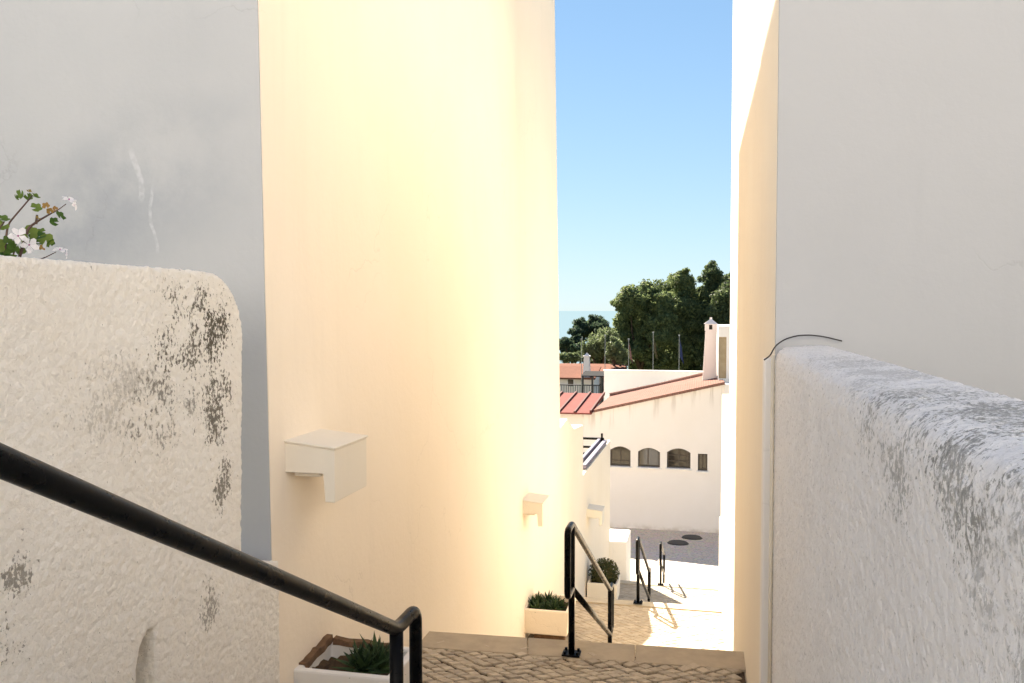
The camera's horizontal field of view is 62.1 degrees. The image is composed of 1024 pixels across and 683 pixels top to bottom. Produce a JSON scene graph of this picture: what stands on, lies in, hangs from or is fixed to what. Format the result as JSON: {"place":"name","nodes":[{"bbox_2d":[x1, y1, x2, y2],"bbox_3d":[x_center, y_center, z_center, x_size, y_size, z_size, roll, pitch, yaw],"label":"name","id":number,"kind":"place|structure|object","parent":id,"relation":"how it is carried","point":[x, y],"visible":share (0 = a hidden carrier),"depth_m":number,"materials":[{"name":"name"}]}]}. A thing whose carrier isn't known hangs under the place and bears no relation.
{"place":"outdoors","nodes":[
{"label":"outdoors","id":0,"kind":"place"},
{"bbox_2d":[581,339,581,392],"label":"flagpole","id":1,"kind":"object","parent":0,"point":[581,365],"visible":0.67,"depth_m":47.35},
{"bbox_2d":[559,311,627,368],"bbox_3d":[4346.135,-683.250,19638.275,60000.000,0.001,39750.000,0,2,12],"label":"sea","id":2,"kind":"structure","parent":0,"point":[566,318],"depth_m":5047.14,"materials":[{"name":"blue liquid"}]},
{"bbox_2d":[527,572,746,682],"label":"path","id":3,"kind":"structure","parent":0,"point":[691,582],"depth_m":18.76,"materials":[{"name":"white concrete"}]},
{"bbox_2d":[0,443,421,682],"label":"handrail","id":4,"kind":"object","parent":3,"relation":"on","point":[29,473],"visible":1,"depth_m":1.70,"materials":[{"name":"black metal"}]},
{"bbox_2d":[0,0,561,682],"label":"tall house","id":5,"kind":"structure","parent":3,"relation":"on","point":[352,204],"depth_m":5.19,"materials":[{"name":"beige paint"}]},
{"bbox_2d":[284,429,367,502],"bbox_3d":[-0.985,0.650,4.511,0.300,0.312,0.436,0,2,12],"label":"wall lamp","id":6,"kind":"object","parent":5,"relation":"attached to","point":[336,460],"visible":0.98,"depth_m":4.34,"materials":[{"name":"beige paint"}]},
{"bbox_2d":[523,493,548,526],"bbox_3d":[0.267,2.025,10.275,0.300,0.312,0.436,0,2,12],"label":"wall lamp","id":7,"kind":"object","parent":5,"relation":"attached to","point":[535,503],"visible":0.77,"depth_m":10.09,"materials":[{"name":"beige paint"}]},
{"bbox_2d":[422,631,526,654],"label":"kerb","id":8,"kind":"structure","parent":3,"relation":"on","point":[455,642],"depth_m":6.38,"materials":[{"name":"stone"}]},
{"bbox_2d":[528,638,634,662],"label":"kerb","id":9,"kind":"structure","parent":3,"relation":"on","point":[546,648],"depth_m":6.24,"materials":[{"name":"stone"}]},
{"bbox_2d":[422,641,745,682],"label":"path cobbles","id":10,"kind":"object","parent":3,"relation":"on","point":[448,666],"visible":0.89,"depth_m":5.82,"materials":[{"name":"stone"}]},
{"bbox_2d":[294,634,408,682],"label":"planter box","id":11,"kind":"object","parent":10,"relation":"on","point":[318,663],"visible":0.69,"depth_m":4.53,"materials":[{"name":"concrete"}]},
{"bbox_2d":[333,632,389,673],"bbox_3d":[-0.756,1.664,4.532,0.413,0.184,0.449,0,2,12],"label":"succulent plant","id":12,"kind":"object","parent":11,"relation":"on","point":[375,657],"visible":0.94,"depth_m":4.50,"materials":[{"name":"green plant"}]},
{"bbox_2d":[560,419,609,596],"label":"wall","id":13,"kind":"structure","parent":3,"relation":"on","point":[582,489],"depth_m":15.64,"materials":[{"name":"beige paint"}]},
{"bbox_2d":[583,433,606,468],"bbox_3d":[1.156,2.508,18.227,1.370,0.600,3.694,0,2,12],"label":"railing","id":14,"kind":"object","parent":13,"relation":"on","point":[591,453],"visible":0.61,"depth_m":18.32,"materials":[{"name":"paint"}]},
{"bbox_2d":[587,504,604,525],"bbox_3d":[1.628,3.356,16.480,0.300,0.312,0.436,0,2,12],"label":"wall lamp","id":15,"kind":"object","parent":13,"relation":"attached to","point":[595,511],"visible":1,"depth_m":16.29,"materials":[{"name":"beige paint"}]},
{"bbox_2d":[561,521,613,657],"bbox_3d":[0.724,2.407,7.484,0.130,2.336,3.167,0,2,12],"label":"handrail","id":16,"kind":"object","parent":3,"relation":"on","point":[571,592],"visible":0.88,"depth_m":6.13,"materials":[{"name":"black metal"}]},
{"bbox_2d":[610,529,630,580],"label":"wall pier","id":17,"kind":"structure","parent":3,"relation":"on","point":[620,547],"depth_m":20.58,"materials":[{"name":"white paint"}]},
{"bbox_2d":[527,602,724,653],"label":"path cobbles","id":18,"kind":"object","parent":3,"relation":"on","point":[635,625],"visible":0.56,"depth_m":10.96,"materials":[{"name":"stone"}]},
{"bbox_2d":[524,593,575,639],"bbox_3d":[0.459,3.417,10.428,0.569,0.450,0.620,0,2,12],"label":"planter box","id":19,"kind":"object","parent":18,"relation":"on","point":[545,624],"visible":0.58,"depth_m":10.13,"materials":[{"name":"beige paint"}]},
{"bbox_2d":[528,590,567,610],"bbox_3d":[0.417,3.169,10.405,0.557,0.169,0.587,-1,2,-21],"label":"succulent plant","id":20,"kind":"object","parent":19,"relation":"in","point":[538,601],"visible":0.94,"depth_m":10.34,"materials":[{"name":"green plant"}]},
{"bbox_2d":[633,536,650,603],"bbox_3d":[2.111,3.890,13.589,0.130,2.298,3.197,0,2,12],"label":"handrail","id":21,"kind":"object","parent":3,"relation":"on","point":[639,546],"visible":0.91,"depth_m":12.23,"materials":[{"name":"black metal"}]},
{"bbox_2d":[576,601,721,612],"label":"kerb","id":22,"kind":"structure","parent":3,"relation":"on","point":[655,607],"depth_m":12.03,"materials":[{"name":"stone"}]},
{"bbox_2d":[658,541,664,585],"bbox_3d":[3.457,5.218,19.541,0.130,1.744,2.197,0,2,12],"label":"handrail","id":23,"kind":"object","parent":3,"relation":"on","point":[661,551],"visible":0.93,"depth_m":18.66,"materials":[{"name":"black metal"}]},
{"bbox_2d":[620,583,715,589],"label":"kerb","id":24,"kind":"structure","parent":3,"relation":"on","point":[671,586],"depth_m":18.47,"materials":[{"name":"stone"}]},
{"bbox_2d":[618,584,718,606],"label":"path cobbles","id":25,"kind":"object","parent":3,"relation":"on","point":[685,596],"visible":0.3,"depth_m":17.63,"materials":[{"name":"stone"}]},
{"bbox_2d":[587,573,619,599],"bbox_3d":[1.772,4.848,16.401,0.579,0.550,0.620,0,2,12],"label":"planter box","id":26,"kind":"object","parent":25,"relation":"on","point":[597,590],"visible":0.48,"depth_m":16.12,"materials":[{"name":"beige paint"}]},
{"bbox_2d":[588,558,619,583],"bbox_3d":[1.771,4.430,16.373,0.620,0.536,0.629,0,2,12],"label":"round bush","id":27,"kind":"object","parent":26,"relation":"in","point":[609,567],"visible":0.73,"depth_m":16.26,"materials":[{"name":"green plant"}]},
{"bbox_2d":[636,645,745,672],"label":"kerb","id":28,"kind":"structure","parent":3,"relation":"on","point":[680,657],"depth_m":6.10,"materials":[{"name":"stone"}]},
{"bbox_2d":[718,394,728,650],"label":"wall","id":29,"kind":"structure","parent":3,"relation":"on","point":[723,557],"depth_m":11.14,"materials":[{"name":"beige paint"}]},
{"bbox_2d":[727,0,1023,682],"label":"tall house","id":30,"kind":"structure","parent":3,"relation":"on","point":[877,189],"depth_m":3.73,"materials":[{"name":"beige paint"}]},
{"bbox_2d":[771,345,1023,682],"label":"parapet wall","id":31,"kind":"structure","parent":3,"relation":"on","point":[898,526],"depth_m":1.55,"materials":[{"name":"grey paint"}]},
{"bbox_2d":[768,355,774,682],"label":"conduit","id":32,"kind":"object","parent":31,"relation":"attached to","point":[771,515],"visible":1,"depth_m":3.79,"materials":[{"name":"grey plastic"}]},
{"bbox_2d":[764,334,841,360],"bbox_3d":[1.292,0.028,3.780,0.334,0.118,0.016,0,2,9],"label":"cable","id":33,"kind":"object","parent":31,"relation":"on","point":[797,336],"visible":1,"depth_m":3.79,"materials":[{"name":"black rubber"}]},
{"bbox_2d":[555,0,732,310],"label":"sky","id":34,"kind":"structure","parent":0,"point":[644,87],"materials":[{"name":"blue"}]},
{"bbox_2d":[652,332,657,359],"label":"flag","id":35,"kind":"object","parent":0,"point":[655,351],"visible":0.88,"depth_m":46.40,"materials":[{"name":"green fabric"}]},
{"bbox_2d":[610,527,718,577],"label":"street","id":36,"kind":"structure","parent":0,"point":[696,558],"depth_m":25.16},
{"bbox_2d":[560,391,604,424],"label":"metal roofed house","id":37,"kind":"structure","parent":36,"relation":"on","point":[575,406],"depth_m":30.51,"materials":[{"name":"red paint"}]},
{"bbox_2d":[583,317,724,532],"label":"white house","id":38,"kind":"structure","parent":36,"relation":"on","point":[665,438],"depth_m":28.89,"materials":[{"name":"paint"}]},
{"bbox_2d":[610,446,631,468],"bbox_3d":[3.725,3.962,29.218,0.820,0.741,0.240,0,2,12],"label":"window","id":39,"kind":"structure","parent":38,"relation":"in","point":[619,456],"depth_m":29.30,"materials":[{"name":"brown wood"}]},
{"bbox_2d":[636,448,661,469],"bbox_3d":[4.677,3.977,29.008,0.860,0.719,0.240,0,2,12],"label":"window","id":40,"kind":"structure","parent":38,"relation":"in","point":[647,457],"depth_m":29.09,"materials":[{"name":"brown wood"}]},
{"bbox_2d":[665,448,691,470],"bbox_3d":[5.647,3.974,28.793,0.899,0.732,0.240,0,2,12],"label":"window","id":41,"kind":"structure","parent":38,"relation":"in","point":[677,458],"depth_m":28.88,"materials":[{"name":"brown wood"}]},
{"bbox_2d":[696,454,708,472],"bbox_3d":[6.420,4.087,28.626,0.431,0.632,0.240,0,2,12],"label":"window","id":42,"kind":"structure","parent":38,"relation":"in","point":[702,458],"depth_m":28.71,"materials":[{"name":"brown wood"}]},
{"bbox_2d":[667,540,688,545],"bbox_3d":[5.204,6.331,26.647,0.664,0.106,0.666,0,2,12],"label":"manhole cover","id":43,"kind":"object","parent":36,"relation":"on","point":[677,542],"visible":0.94,"depth_m":26.63,"materials":[{"name":"metal"}]},
{"bbox_2d":[682,535,701,539],"bbox_3d":[5.843,6.378,27.590,0.664,0.106,0.666,0,2,12],"label":"manhole cover","id":44,"kind":"object","parent":36,"relation":"on","point":[692,537],"visible":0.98,"depth_m":27.52,"materials":[{"name":"metal"}]},
{"bbox_2d":[717,324,729,393],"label":"white house","id":45,"kind":"structure","parent":36,"relation":"on","point":[723,352],"depth_m":29.09,"materials":[{"name":"white paint"}]},
{"bbox_2d":[678,335,683,363],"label":"flag","id":46,"kind":"object","parent":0,"point":[681,355],"visible":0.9,"depth_m":46.11,"materials":[{"name":"blue fabric"}]},
{"bbox_3d":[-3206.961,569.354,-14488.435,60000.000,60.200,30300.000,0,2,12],"label":"hillside","id":47,"kind":"structure","parent":0,"visible":0},
{"bbox_2d":[0,255,279,682],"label":"stucco wall","id":48,"kind":"structure","parent":47,"relation":"on","point":[124,381],"depth_m":3.03,"materials":[{"name":"white paint"}]},
{"bbox_2d":[0,189,76,258],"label":"flowering geranium","id":49,"kind":"object","parent":48,"relation":"on","point":[11,246],"visible":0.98,"depth_m":2.78,"materials":[{"name":"green plant"}]},
{"bbox_2d":[559,351,583,363],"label":"shrub","id":50,"kind":"object","parent":47,"relation":"on","point":[571,357],"visible":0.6,"depth_m":67.11,"materials":[{"name":"green plant"}]},
{"bbox_2d":[559,333,586,362],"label":"stone pine","id":51,"kind":"object","parent":47,"relation":"on","point":[570,344],"visible":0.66,"depth_m":96.33,"materials":[{"name":"green plant"}]},
{"bbox_2d":[567,314,612,338],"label":"stone pine","id":52,"kind":"object","parent":47,"relation":"on","point":[584,327],"visible":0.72,"depth_m":100.19,"materials":[{"name":"green plant"}]},
{"bbox_2d":[559,353,626,406],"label":"tiled house","id":53,"kind":"structure","parent":47,"relation":"on","point":[569,373],"depth_m":53.03,"materials":[{"name":"orange paint"}]},
{"bbox_2d":[567,379,573,386],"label":"window","id":54,"kind":"structure","parent":53,"relation":"in","point":[569,381],"depth_m":52.52,"materials":[{"name":"grey glass"}]},
{"bbox_2d":[582,371,603,404],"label":"terrace shelter","id":55,"kind":"object","parent":47,"relation":"on","point":[592,374],"visible":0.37,"depth_m":49.05,"materials":[{"name":"grey metal"}]},
{"bbox_2d":[560,384,603,392],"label":"terrace railing","id":56,"kind":"object","parent":55,"relation":"attached to","point":[575,385],"visible":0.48,"depth_m":49.01,"materials":[{"name":"grey metal"}]},
{"bbox_2d":[599,378,602,404],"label":"door","id":57,"kind":"structure","parent":55,"relation":"in","point":[599,378],"depth_m":49.08,"materials":[{"name":"grey glass"}]},
{"bbox_2d":[580,327,623,363],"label":"drooping tree","id":58,"kind":"object","parent":47,"relation":"on","point":[594,347],"visible":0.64,"depth_m":62.88,"materials":[{"name":"green plant"}]},
{"bbox_2d":[604,335,633,365],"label":"evergreen tree","id":59,"kind":"object","parent":47,"relation":"on","point":[615,353],"visible":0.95,"depth_m":58.24,"materials":[{"name":"green plant"}]},
{"bbox_2d":[628,339,632,369],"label":"flagpole","id":60,"kind":"object","parent":47,"relation":"on","point":[629,352],"visible":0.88,"depth_m":46.74,"materials":[{"name":"grey metal"}]},
{"bbox_2d":[609,279,682,369],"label":"evergreen tree","id":61,"kind":"object","parent":47,"relation":"on","point":[645,308],"visible":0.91,"depth_m":69.92,"materials":[{"name":"green plant"}]},
{"bbox_2d":[603,369,702,400],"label":"white building","id":62,"kind":"structure","parent":47,"relation":"on","point":[616,380],"depth_m":35.81,"materials":[{"name":"white paint"}]},
{"bbox_2d":[627,363,702,370],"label":"evergreen tree","id":63,"kind":"object","parent":47,"relation":"on","point":[692,367],"depth_m":79.21,"materials":[{"name":"green plant"}]},
{"bbox_2d":[661,267,706,370],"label":"evergreen tree","id":64,"kind":"object","parent":47,"relation":"on","point":[686,296],"visible":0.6,"depth_m":71.92,"materials":[{"name":"green plant"}]},
{"bbox_2d":[686,260,729,368],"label":"evergreen tree","id":65,"kind":"object","parent":47,"relation":"on","point":[713,290],"visible":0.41,"depth_m":71.43,"materials":[{"name":"green plant"}]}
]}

